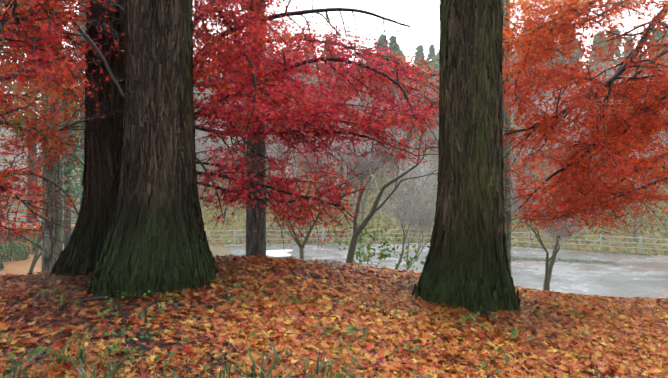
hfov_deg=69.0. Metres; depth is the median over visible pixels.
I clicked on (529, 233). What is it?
fence
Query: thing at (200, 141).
forest autumn foliage
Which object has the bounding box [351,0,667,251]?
maple tree branches
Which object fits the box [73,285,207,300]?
cedar roots
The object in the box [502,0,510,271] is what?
slim cedar
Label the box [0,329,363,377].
grass
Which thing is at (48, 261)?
slim cedar
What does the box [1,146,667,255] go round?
bank undergrowth
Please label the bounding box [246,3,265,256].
slim cedar
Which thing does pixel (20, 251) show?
topiary shrub
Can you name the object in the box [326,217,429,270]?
shrub
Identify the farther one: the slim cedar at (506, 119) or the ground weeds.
the slim cedar at (506, 119)
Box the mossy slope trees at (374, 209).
[28,84,568,291]
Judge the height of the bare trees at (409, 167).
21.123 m
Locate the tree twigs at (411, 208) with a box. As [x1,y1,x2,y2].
[226,77,594,250]
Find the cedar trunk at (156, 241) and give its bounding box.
[88,0,217,299]
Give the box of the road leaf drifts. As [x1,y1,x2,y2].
[313,248,667,294]
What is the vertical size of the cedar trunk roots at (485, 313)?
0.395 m
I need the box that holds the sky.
[0,0,667,128]
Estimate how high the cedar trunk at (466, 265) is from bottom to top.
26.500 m
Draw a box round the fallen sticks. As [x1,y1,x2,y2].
[10,262,653,377]
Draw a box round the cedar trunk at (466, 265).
[412,0,519,314]
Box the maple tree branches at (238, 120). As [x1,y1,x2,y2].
[179,0,443,253]
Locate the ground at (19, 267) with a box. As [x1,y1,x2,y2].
[0,131,667,377]
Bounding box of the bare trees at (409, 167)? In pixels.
[0,53,667,240]
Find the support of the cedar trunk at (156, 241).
on the ground at (19, 267)
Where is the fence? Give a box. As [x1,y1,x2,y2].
[5,213,667,253]
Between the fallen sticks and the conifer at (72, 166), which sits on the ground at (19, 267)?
the conifer at (72, 166)
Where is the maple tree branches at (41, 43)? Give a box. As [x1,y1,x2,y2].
[0,0,263,262]
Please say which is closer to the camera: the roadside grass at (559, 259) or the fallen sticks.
the fallen sticks
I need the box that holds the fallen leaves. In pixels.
[0,254,667,377]
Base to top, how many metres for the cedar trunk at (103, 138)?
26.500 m
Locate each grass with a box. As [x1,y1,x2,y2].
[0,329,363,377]
[209,242,657,264]
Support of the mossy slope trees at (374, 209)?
on the ground at (19, 267)
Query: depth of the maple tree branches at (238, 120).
7.25 m
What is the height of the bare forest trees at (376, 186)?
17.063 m
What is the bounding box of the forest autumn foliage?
[0,106,523,169]
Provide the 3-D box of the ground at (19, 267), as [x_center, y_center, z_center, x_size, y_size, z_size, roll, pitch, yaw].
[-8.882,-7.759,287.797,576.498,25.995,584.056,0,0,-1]
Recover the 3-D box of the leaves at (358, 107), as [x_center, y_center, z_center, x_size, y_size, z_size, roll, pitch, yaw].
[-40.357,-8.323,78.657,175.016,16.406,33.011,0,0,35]
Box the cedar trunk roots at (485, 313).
[445,306,532,323]
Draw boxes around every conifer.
[0,0,641,247]
[0,27,667,161]
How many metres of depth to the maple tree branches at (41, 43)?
6.15 m
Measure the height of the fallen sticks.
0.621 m
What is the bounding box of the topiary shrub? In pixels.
[0,225,72,269]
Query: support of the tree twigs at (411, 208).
on the mossy slope trees at (374, 209)
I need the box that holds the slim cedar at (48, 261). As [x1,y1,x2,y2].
[41,4,62,272]
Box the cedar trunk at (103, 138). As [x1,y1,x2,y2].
[49,0,125,276]
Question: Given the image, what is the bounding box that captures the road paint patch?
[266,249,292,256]
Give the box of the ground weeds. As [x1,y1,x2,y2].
[0,274,622,377]
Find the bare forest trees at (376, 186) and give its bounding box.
[0,47,661,215]
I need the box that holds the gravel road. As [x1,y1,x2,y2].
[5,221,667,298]
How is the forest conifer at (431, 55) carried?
on the ground at (19, 267)
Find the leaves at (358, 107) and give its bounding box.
[0,22,664,167]

